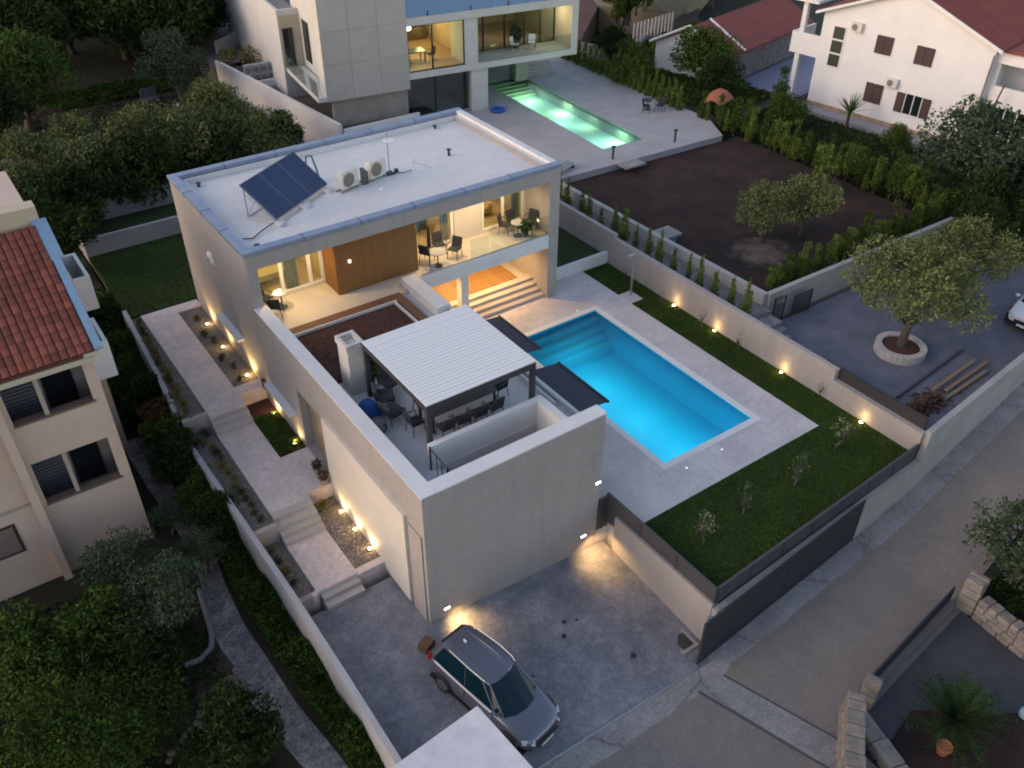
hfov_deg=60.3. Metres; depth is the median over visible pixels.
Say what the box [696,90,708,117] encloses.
hedge plant
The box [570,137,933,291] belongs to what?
soil plot
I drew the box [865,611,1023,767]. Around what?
courtyard
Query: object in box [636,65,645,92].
cypress
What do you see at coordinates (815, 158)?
hedge plant
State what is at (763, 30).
house
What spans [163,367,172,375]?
lavender clump
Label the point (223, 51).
shrub
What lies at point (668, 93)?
cypress
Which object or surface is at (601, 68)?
cypress
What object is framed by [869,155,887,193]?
hedge plant
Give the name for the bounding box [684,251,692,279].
hedge sapling
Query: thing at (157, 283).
grass
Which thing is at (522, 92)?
swimming pool
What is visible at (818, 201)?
olive tree
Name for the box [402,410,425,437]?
dining chair
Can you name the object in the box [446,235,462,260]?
dining chair
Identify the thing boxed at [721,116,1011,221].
hedge
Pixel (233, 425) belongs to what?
step
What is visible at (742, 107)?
hedge plant
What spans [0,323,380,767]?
garden
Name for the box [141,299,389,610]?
walkway
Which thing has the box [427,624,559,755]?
parked car
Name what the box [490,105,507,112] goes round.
inflatable ring
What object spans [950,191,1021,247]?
shrub
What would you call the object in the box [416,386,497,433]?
dining table
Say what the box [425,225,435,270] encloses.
parasol
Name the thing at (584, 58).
cypress
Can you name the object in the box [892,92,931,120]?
window
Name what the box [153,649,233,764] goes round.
side path
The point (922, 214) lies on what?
hedge plant
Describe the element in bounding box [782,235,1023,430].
neighbour drive
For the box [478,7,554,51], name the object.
window
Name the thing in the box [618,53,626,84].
cypress
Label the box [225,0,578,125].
concrete villa
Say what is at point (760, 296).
plot wall
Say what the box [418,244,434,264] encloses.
dining chair
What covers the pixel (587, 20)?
brown field
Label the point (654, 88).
cypress
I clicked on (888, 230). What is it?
hedge plant
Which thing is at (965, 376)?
plank
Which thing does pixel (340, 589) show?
step
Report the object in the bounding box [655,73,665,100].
cypress
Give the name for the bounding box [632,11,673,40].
post row
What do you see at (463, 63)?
window
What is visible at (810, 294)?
metal gate
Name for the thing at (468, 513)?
modern villa
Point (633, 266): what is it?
outdoor shower
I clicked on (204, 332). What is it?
shrub
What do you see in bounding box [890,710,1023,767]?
courtyard soil
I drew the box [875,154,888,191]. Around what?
hedge plant
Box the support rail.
[335,174,385,193]
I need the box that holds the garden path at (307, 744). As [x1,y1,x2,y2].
[124,436,348,767]
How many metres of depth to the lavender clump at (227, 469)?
33.43 m
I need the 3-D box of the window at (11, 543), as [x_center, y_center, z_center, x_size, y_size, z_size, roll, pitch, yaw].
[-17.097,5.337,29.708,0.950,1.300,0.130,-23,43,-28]
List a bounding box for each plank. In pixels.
[931,358,976,390]
[942,370,987,401]
[944,361,988,391]
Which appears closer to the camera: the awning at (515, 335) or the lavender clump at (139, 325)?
the awning at (515, 335)
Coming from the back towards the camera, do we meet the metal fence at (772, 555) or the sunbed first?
the sunbed
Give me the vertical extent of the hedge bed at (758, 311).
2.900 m
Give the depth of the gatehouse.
23.05 m
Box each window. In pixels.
[0,524,26,560]
[39,369,80,407]
[68,441,107,482]
[271,251,324,295]
[301,18,312,63]
[407,19,464,72]
[416,211,453,250]
[420,71,465,115]
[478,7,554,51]
[481,190,523,230]
[825,24,847,68]
[862,82,883,105]
[873,35,894,57]
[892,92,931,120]
[912,45,935,68]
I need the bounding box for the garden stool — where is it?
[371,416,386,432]
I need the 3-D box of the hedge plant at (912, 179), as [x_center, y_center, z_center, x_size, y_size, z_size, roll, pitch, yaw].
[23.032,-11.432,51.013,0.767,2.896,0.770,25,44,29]
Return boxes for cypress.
[564,55,571,60]
[571,41,577,62]
[575,39,581,64]
[580,39,587,67]
[586,46,593,69]
[590,49,598,72]
[596,48,605,74]
[604,56,609,77]
[607,53,614,79]
[610,0,626,26]
[613,48,621,82]
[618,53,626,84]
[622,2,631,25]
[627,58,632,87]
[630,57,639,90]
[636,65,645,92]
[642,75,651,96]
[650,67,658,98]
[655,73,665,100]
[664,78,670,104]
[667,76,679,107]
[675,83,684,109]
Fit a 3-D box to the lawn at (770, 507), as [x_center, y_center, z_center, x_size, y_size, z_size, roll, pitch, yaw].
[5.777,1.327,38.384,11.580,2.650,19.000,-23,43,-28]
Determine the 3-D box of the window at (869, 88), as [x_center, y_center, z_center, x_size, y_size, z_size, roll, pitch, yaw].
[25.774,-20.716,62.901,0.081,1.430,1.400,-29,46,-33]
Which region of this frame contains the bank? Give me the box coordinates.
[964,528,1023,637]
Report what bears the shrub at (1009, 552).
on the bank
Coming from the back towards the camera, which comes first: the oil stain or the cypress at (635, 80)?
the cypress at (635, 80)
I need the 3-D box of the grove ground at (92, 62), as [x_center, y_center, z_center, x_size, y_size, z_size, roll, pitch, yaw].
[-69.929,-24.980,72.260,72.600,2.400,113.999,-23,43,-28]
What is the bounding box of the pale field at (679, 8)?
[593,0,708,35]
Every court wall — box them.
[215,60,342,143]
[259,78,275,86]
[343,112,419,133]
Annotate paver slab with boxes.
[617,158,645,169]
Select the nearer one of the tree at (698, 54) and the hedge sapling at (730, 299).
the hedge sapling at (730, 299)
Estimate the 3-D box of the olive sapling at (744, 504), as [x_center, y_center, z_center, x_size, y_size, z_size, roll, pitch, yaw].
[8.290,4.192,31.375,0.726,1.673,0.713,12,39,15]
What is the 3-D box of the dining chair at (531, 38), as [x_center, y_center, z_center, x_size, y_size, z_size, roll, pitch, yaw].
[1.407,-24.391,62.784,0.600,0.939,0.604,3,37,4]
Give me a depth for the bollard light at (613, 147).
55.23 m
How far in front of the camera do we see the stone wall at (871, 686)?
27.50 m
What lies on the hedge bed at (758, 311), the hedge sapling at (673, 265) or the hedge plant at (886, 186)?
the hedge sapling at (673, 265)
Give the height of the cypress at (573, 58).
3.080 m
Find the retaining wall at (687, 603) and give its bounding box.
[612,516,716,640]
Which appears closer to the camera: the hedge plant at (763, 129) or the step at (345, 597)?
the step at (345, 597)
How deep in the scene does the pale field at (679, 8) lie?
86.19 m
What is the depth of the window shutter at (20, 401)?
29.09 m
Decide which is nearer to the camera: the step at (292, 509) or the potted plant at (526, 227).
the step at (292, 509)
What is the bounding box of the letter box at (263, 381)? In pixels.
[261,378,266,389]
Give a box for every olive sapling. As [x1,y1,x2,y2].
[695,510,718,544]
[697,307,707,327]
[736,330,742,350]
[738,482,756,513]
[789,452,809,486]
[831,417,855,449]
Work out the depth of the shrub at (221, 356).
38.40 m
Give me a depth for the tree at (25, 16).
62.93 m
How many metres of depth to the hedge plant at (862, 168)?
53.11 m
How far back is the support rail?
38.28 m
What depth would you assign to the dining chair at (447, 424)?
29.32 m
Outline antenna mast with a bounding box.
[382,130,430,175]
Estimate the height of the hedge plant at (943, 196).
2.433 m
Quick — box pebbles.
[315,496,377,565]
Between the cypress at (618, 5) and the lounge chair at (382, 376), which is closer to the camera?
the lounge chair at (382, 376)
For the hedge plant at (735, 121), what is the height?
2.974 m
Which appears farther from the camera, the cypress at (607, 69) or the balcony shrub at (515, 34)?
the cypress at (607, 69)
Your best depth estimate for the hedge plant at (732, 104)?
61.04 m
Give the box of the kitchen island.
[416,219,426,232]
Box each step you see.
[210,407,249,431]
[214,414,253,436]
[270,497,312,521]
[276,505,317,529]
[279,513,321,541]
[283,521,325,547]
[320,576,360,609]
[324,584,365,610]
[757,314,782,328]
[774,326,786,333]
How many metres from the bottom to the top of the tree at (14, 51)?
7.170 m
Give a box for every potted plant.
[310,458,321,474]
[316,469,328,485]
[363,356,379,383]
[518,218,532,237]
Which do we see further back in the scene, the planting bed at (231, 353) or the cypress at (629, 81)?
the cypress at (629, 81)
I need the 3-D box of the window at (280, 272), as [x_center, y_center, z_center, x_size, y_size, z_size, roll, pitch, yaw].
[-9.392,-4.815,36.223,3.440,2.500,0.100,-23,43,-28]
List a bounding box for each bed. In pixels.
[131,317,314,597]
[179,307,258,386]
[246,398,305,457]
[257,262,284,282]
[289,292,428,383]
[313,497,379,568]
[560,195,770,318]
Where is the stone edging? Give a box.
[165,675,252,763]
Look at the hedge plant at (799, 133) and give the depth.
57.12 m
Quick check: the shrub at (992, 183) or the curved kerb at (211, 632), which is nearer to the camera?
the curved kerb at (211, 632)
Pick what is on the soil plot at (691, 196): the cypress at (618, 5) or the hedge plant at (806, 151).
the hedge plant at (806, 151)
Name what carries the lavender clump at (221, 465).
on the side bed at (304, 587)
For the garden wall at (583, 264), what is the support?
on the pool deck
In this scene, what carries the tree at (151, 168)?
on the grove ground at (92, 62)
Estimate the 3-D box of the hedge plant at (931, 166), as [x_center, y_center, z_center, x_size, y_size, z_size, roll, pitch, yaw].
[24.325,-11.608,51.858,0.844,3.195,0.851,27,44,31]
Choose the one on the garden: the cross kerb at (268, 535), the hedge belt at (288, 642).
the hedge belt at (288, 642)
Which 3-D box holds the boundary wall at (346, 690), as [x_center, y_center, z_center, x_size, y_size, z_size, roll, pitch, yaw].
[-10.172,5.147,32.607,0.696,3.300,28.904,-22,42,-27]
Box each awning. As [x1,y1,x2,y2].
[486,315,541,352]
[536,361,608,411]
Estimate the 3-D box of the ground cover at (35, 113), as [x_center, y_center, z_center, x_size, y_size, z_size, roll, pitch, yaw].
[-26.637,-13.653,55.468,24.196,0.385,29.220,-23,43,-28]
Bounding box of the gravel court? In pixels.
[233,61,393,133]
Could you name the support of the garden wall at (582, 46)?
on the green plot at (692, 17)
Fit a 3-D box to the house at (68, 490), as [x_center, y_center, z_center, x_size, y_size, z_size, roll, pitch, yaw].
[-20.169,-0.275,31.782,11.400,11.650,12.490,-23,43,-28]
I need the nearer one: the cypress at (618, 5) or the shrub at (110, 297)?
the shrub at (110, 297)
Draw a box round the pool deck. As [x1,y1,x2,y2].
[485,272,818,548]
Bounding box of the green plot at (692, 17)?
[587,8,775,132]
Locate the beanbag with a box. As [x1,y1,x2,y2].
[358,398,382,418]
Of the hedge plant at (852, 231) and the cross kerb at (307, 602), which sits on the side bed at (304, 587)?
the cross kerb at (307, 602)
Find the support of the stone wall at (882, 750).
on the courtyard
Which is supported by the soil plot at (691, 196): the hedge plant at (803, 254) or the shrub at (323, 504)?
the hedge plant at (803, 254)
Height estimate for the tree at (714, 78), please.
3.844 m
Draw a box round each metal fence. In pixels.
[596,494,608,530]
[607,492,717,605]
[716,443,920,602]
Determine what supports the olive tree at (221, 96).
on the grove ground at (92, 62)
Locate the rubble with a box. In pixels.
[905,386,961,416]
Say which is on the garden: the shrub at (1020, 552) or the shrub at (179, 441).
the shrub at (179, 441)
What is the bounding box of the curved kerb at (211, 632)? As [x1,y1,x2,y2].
[184,588,214,668]
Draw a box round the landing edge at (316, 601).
[310,591,321,613]
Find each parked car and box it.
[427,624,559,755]
[1004,293,1023,328]
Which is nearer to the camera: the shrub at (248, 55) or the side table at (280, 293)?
the side table at (280, 293)
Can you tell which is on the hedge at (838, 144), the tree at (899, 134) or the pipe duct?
the tree at (899, 134)
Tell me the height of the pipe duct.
0.690 m
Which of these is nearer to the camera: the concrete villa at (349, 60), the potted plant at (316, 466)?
the potted plant at (316, 466)
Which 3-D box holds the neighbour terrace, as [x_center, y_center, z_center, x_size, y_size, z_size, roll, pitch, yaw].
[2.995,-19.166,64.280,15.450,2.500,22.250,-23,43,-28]
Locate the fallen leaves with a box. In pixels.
[300,307,406,376]
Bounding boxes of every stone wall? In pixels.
[835,690,866,767]
[861,672,882,710]
[865,711,908,767]
[954,570,990,615]
[971,596,1023,659]
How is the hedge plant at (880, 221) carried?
on the soil plot at (691, 196)
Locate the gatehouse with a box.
[392,706,532,767]
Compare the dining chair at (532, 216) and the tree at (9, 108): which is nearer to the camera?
the dining chair at (532, 216)
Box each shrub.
[87,293,127,340]
[88,288,122,328]
[105,327,141,366]
[106,352,148,396]
[116,369,165,419]
[136,392,175,430]
[136,411,195,456]
[138,410,171,451]
[145,422,203,484]
[172,465,210,509]
[180,486,248,540]
[199,328,208,336]
[209,335,217,343]
[217,45,236,67]
[217,352,226,361]
[235,374,244,381]
[239,44,260,64]
[316,498,329,509]
[509,23,523,47]
[812,143,837,193]
[946,164,1023,221]
[949,175,975,220]
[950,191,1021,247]
[962,494,1023,596]
[1000,156,1023,193]
[1006,199,1023,240]
[1012,535,1023,564]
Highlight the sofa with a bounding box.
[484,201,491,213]
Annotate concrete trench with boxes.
[695,673,836,767]
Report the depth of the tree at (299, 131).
54.80 m
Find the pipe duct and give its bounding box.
[359,167,368,184]
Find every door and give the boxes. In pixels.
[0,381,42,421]
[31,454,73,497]
[282,27,296,66]
[309,405,325,454]
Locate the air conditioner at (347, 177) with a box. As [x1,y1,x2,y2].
[336,165,358,190]
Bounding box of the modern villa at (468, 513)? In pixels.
[167,107,606,623]
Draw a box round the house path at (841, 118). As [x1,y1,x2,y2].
[799,102,964,154]
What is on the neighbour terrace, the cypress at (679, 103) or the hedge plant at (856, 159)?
the cypress at (679, 103)
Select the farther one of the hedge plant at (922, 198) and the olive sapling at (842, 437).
the hedge plant at (922, 198)
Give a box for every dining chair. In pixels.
[260,284,272,303]
[266,299,283,318]
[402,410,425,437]
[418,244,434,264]
[426,45,435,61]
[431,231,446,253]
[434,415,455,436]
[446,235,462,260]
[451,409,472,429]
[468,402,488,422]
[483,395,504,414]
[494,379,508,397]
[497,212,511,236]
[505,208,520,232]
[509,36,519,51]
[523,208,538,232]
[527,34,535,49]
[642,98,649,111]
[654,97,665,111]
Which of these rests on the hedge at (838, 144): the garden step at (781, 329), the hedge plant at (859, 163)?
the hedge plant at (859, 163)
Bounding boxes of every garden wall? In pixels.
[74,183,173,269]
[87,215,181,256]
[214,31,238,53]
[556,251,607,280]
[578,42,610,65]
[636,25,653,45]
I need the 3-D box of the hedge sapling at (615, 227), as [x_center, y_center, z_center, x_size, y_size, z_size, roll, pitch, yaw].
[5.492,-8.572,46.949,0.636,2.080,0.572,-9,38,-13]
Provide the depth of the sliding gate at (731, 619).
30.54 m
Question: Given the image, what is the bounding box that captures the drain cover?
[677,633,692,649]
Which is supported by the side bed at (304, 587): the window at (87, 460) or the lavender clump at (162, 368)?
the lavender clump at (162, 368)
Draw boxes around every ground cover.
[0,77,264,277]
[0,560,278,767]
[43,75,171,110]
[253,411,304,455]
[584,193,764,290]
[586,20,773,114]
[721,110,1023,263]
[984,559,1023,621]
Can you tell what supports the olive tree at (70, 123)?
on the grove ground at (92, 62)
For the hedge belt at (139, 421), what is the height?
1.361 m
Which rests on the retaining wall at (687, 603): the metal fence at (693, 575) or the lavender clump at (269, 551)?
the metal fence at (693, 575)
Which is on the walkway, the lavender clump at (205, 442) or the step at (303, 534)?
the step at (303, 534)
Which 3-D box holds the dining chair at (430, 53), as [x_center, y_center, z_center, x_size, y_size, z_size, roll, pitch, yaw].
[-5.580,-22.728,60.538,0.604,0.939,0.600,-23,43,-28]
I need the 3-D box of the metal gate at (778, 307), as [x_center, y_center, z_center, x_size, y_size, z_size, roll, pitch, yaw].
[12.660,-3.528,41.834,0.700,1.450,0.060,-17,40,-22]
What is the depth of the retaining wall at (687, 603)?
30.63 m
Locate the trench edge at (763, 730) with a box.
[698,675,836,767]
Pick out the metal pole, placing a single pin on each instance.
(929, 374)
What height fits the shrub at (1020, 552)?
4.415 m
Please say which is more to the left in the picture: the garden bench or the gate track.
the garden bench
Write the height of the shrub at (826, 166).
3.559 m
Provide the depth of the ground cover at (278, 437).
35.47 m
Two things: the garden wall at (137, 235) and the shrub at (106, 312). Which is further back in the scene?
the garden wall at (137, 235)
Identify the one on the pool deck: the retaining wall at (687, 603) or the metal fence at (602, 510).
the metal fence at (602, 510)
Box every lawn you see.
[88,227,599,330]
[584,263,907,603]
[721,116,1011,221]
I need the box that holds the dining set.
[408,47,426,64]
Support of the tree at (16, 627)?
on the garden
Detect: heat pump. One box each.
[243,64,253,77]
[251,63,261,80]
[259,61,269,79]
[266,61,272,77]
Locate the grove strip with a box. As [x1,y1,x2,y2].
[86,203,176,236]
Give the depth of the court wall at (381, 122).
57.93 m
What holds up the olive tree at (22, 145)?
on the grove ground at (92, 62)
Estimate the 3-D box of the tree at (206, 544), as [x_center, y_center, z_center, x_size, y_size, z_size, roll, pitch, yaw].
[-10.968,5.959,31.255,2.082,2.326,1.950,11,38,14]
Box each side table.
[273,289,287,309]
[430,247,445,267]
[511,219,522,237]
[644,98,652,109]
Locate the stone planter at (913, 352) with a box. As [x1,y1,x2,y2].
[873,331,927,365]
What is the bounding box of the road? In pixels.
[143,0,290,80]
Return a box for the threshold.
[866,607,960,710]
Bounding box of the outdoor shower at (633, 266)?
[628,253,635,294]
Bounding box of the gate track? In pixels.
[538,660,709,767]
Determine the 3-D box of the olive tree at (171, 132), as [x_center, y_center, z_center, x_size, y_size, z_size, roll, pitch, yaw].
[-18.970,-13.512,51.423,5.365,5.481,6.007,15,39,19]
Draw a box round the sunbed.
[561,160,574,169]
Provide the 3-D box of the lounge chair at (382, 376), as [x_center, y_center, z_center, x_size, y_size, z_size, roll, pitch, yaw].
[-4.439,-0.164,31.737,0.793,0.807,0.760,31,46,34]
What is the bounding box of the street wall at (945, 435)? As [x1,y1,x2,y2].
[711,352,1023,616]
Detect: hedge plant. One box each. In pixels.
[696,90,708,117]
[703,100,710,119]
[715,94,725,128]
[717,104,725,130]
[722,107,729,136]
[724,100,735,133]
[728,97,743,137]
[735,105,744,131]
[740,99,755,138]
[743,122,750,142]
[746,105,760,142]
[758,111,771,146]
[764,118,777,150]
[765,266,775,290]
[770,111,779,128]
[771,118,783,153]
[773,262,784,288]
[778,253,794,285]
[779,120,791,156]
[785,135,795,158]
[785,261,794,283]
[790,137,801,161]
[791,118,803,145]
[791,257,804,281]
[795,130,803,154]
[798,241,812,274]
[799,130,813,165]
[804,136,814,163]
[804,258,812,275]
[811,142,820,168]
[811,242,823,272]
[813,245,825,270]
[815,140,825,166]
[825,233,842,266]
[829,133,837,155]
[832,142,844,178]
[836,232,850,262]
[841,141,852,175]
[841,226,858,259]
[842,142,857,181]
[848,230,860,257]
[851,144,866,181]
[853,147,870,186]
[853,152,869,180]
[855,210,874,254]
[860,166,870,191]
[865,156,875,179]
[867,225,879,249]
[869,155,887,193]
[872,219,884,247]
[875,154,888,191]
[880,219,888,243]
[882,219,893,244]
[884,164,899,193]
[885,150,905,200]
[886,200,903,238]
[892,154,912,201]
[893,214,903,239]
[897,212,909,237]
[898,159,915,199]
[903,163,921,206]
[905,206,921,234]
[908,171,921,201]
[908,205,924,229]
[910,169,932,210]
[914,204,925,226]
[916,186,928,210]
[919,162,935,196]
[921,191,937,227]
[924,196,939,226]
[928,183,940,200]
[929,186,943,205]
[932,191,947,223]
[935,187,951,222]
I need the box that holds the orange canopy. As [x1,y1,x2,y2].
[706,88,733,111]
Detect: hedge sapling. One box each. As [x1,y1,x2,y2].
[560,169,563,200]
[562,175,572,205]
[578,185,585,212]
[583,187,592,217]
[598,206,603,224]
[609,206,619,232]
[618,206,630,241]
[631,223,640,248]
[644,227,653,256]
[654,227,664,263]
[669,247,676,270]
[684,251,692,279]
[694,254,704,286]
[709,269,719,295]
[726,275,736,305]
[739,279,753,313]
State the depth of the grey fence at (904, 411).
35.08 m
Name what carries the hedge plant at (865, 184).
on the soil plot at (691, 196)
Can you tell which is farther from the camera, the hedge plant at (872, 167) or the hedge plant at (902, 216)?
the hedge plant at (872, 167)
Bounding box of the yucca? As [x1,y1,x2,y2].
[835,92,870,127]
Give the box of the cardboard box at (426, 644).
[417,635,434,654]
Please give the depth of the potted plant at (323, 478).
32.80 m
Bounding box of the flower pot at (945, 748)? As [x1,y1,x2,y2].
[936,738,953,756]
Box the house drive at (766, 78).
[741,34,815,101]
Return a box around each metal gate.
[772,295,787,320]
[790,288,813,314]
[860,586,955,692]
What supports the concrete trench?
on the street
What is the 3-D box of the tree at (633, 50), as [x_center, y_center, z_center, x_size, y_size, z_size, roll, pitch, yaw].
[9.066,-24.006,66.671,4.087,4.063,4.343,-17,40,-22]
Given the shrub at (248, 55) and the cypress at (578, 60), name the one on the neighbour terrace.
the cypress at (578, 60)
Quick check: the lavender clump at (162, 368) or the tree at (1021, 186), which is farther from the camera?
the tree at (1021, 186)
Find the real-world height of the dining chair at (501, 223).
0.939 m
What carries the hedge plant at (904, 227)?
on the soil plot at (691, 196)
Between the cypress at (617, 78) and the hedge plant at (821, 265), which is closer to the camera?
the hedge plant at (821, 265)
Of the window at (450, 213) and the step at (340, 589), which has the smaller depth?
the step at (340, 589)
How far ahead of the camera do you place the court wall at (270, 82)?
64.79 m
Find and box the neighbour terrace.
[407,56,722,182]
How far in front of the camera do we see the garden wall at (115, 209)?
48.39 m
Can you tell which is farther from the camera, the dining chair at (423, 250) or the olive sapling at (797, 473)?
the dining chair at (423, 250)
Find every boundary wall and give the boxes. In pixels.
[122,310,401,767]
[559,200,925,463]
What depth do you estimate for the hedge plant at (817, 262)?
44.05 m
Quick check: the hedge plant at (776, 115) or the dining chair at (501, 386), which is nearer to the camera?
the dining chair at (501, 386)
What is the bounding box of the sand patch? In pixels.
[713,230,805,272]
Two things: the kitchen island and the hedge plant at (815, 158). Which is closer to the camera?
the kitchen island
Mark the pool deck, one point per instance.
(640, 485)
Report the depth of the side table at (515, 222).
41.00 m
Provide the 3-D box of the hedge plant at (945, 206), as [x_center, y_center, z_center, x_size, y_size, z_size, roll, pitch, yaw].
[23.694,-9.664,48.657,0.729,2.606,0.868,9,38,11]
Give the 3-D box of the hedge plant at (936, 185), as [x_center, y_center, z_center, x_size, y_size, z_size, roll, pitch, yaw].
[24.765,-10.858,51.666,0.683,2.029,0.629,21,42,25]
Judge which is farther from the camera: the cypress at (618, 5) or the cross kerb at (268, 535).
the cypress at (618, 5)
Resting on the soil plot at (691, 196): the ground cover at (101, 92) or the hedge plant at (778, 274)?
the hedge plant at (778, 274)
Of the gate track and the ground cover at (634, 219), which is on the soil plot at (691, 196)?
the ground cover at (634, 219)
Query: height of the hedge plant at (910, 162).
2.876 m
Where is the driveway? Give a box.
[311,540,707,767]
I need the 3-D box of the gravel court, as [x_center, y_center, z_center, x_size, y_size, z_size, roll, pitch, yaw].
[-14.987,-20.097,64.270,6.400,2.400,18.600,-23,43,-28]
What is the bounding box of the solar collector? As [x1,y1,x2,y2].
[239,152,332,239]
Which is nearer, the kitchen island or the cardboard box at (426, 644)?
the cardboard box at (426, 644)
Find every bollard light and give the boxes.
[611,145,615,158]
[673,129,677,141]
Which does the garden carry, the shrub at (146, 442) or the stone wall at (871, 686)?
the shrub at (146, 442)
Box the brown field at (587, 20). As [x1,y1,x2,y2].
[577,0,597,43]
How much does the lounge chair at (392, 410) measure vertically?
0.807 m
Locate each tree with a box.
[0,0,73,78]
[0,24,84,131]
[0,82,31,136]
[0,126,82,188]
[0,156,45,193]
[0,596,81,717]
[0,653,194,767]
[1,0,96,46]
[17,185,100,257]
[22,583,156,690]
[27,159,119,226]
[35,134,127,199]
[40,107,114,166]
[52,0,98,54]
[61,0,165,59]
[72,524,177,605]
[73,103,185,182]
[85,130,189,205]
[95,0,229,62]
[97,99,177,146]
[99,547,210,648]
[104,622,188,695]
[132,25,210,100]
[139,100,229,183]
[146,496,188,534]
[169,76,262,153]
[170,0,230,37]
[172,525,233,573]
[176,678,286,767]
[177,75,238,113]
[180,122,251,170]
[214,94,260,140]
[217,104,304,156]
[255,107,304,150]
[591,23,631,60]
[602,0,654,24]
[602,36,656,82]
[668,24,745,84]
[692,54,745,93]
[707,0,713,9]
[732,178,799,241]
[767,91,813,127]
[770,65,790,108]
[773,172,845,236]
[839,232,997,347]
[880,122,918,155]
[905,212,1023,306]
[910,93,1023,190]
[1004,178,1023,204]
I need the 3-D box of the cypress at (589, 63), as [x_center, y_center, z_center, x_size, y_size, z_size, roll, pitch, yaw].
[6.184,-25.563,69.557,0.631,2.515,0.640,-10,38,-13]
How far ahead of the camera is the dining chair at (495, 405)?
30.20 m
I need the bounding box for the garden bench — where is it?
[139,86,160,102]
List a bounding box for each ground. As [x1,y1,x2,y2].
[0,29,296,292]
[484,0,1014,572]
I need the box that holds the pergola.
[361,305,535,453]
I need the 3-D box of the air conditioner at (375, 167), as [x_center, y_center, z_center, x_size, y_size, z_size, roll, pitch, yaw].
[-6.039,-9.530,38.970,0.440,0.860,0.920,28,45,31]
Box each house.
[0,171,153,601]
[649,0,814,78]
[787,0,1023,151]
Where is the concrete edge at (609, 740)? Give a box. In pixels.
[539,381,1023,767]
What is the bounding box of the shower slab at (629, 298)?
[618,291,642,303]
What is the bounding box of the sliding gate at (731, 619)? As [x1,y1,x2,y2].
[696,500,865,664]
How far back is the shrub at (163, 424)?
34.97 m
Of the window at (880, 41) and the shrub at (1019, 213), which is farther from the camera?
the window at (880, 41)
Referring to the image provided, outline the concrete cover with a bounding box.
[653,225,681,242]
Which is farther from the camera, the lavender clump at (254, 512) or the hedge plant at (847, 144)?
the hedge plant at (847, 144)
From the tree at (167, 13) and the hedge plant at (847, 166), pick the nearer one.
the hedge plant at (847, 166)
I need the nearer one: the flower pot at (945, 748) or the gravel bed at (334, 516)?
the flower pot at (945, 748)
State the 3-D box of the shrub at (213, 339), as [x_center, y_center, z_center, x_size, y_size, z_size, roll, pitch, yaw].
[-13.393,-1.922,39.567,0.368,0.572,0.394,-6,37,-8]
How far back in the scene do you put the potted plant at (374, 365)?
31.47 m
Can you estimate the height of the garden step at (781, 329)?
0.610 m
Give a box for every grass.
[89,233,196,315]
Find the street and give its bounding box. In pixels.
[589,405,1023,767]
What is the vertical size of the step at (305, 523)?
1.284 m
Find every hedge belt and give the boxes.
[114,351,225,529]
[207,522,385,767]
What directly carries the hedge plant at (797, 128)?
on the hedge at (838, 144)
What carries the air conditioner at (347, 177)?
on the modern villa at (468, 513)
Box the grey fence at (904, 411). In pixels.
[827,359,928,430]
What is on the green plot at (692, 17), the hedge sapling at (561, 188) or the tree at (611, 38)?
the tree at (611, 38)
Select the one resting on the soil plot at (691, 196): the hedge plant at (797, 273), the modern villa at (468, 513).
the hedge plant at (797, 273)
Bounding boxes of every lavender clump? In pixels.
[135,322,144,328]
[139,327,147,334]
[142,335,152,344]
[148,346,158,354]
[150,351,160,359]
[153,359,161,366]
[158,364,166,370]
[162,374,173,383]
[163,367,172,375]
[170,384,181,394]
[176,397,188,406]
[198,428,211,436]
[199,436,208,445]
[207,442,216,448]
[209,447,220,456]
[214,458,226,468]
[215,453,224,460]
[221,465,233,474]
[227,478,239,489]
[228,473,237,479]
[236,486,244,494]
[240,493,251,502]
[246,499,256,508]
[250,507,259,516]
[256,513,264,524]
[265,544,274,553]
[272,555,283,564]
[280,564,291,574]
[289,575,299,587]
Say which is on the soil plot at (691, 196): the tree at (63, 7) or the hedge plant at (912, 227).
the hedge plant at (912, 227)
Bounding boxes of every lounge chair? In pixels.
[370,382,395,402]
[375,367,397,388]
[375,397,405,426]
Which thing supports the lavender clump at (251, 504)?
on the side bed at (304, 587)
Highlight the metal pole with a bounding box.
[896,348,963,398]
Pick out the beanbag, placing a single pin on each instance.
(368, 407)
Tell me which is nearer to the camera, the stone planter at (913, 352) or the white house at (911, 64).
the stone planter at (913, 352)
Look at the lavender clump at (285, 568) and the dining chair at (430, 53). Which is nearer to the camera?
the lavender clump at (285, 568)
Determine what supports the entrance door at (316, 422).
in the modern villa at (468, 513)
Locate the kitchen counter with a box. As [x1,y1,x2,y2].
[407,25,426,40]
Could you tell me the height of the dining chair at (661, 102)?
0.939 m
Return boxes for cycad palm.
[897,667,1021,767]
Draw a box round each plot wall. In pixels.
[562,182,767,306]
[766,217,954,319]
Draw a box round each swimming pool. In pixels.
[488,78,642,148]
[524,305,761,469]
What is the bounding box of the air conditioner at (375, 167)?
[364,156,385,181]
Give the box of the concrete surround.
[681,628,698,654]
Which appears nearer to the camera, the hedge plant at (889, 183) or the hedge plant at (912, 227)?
the hedge plant at (912, 227)
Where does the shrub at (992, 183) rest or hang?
on the hedge at (838, 144)
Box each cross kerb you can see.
[181,412,210,433]
[254,522,280,546]
[299,593,315,616]

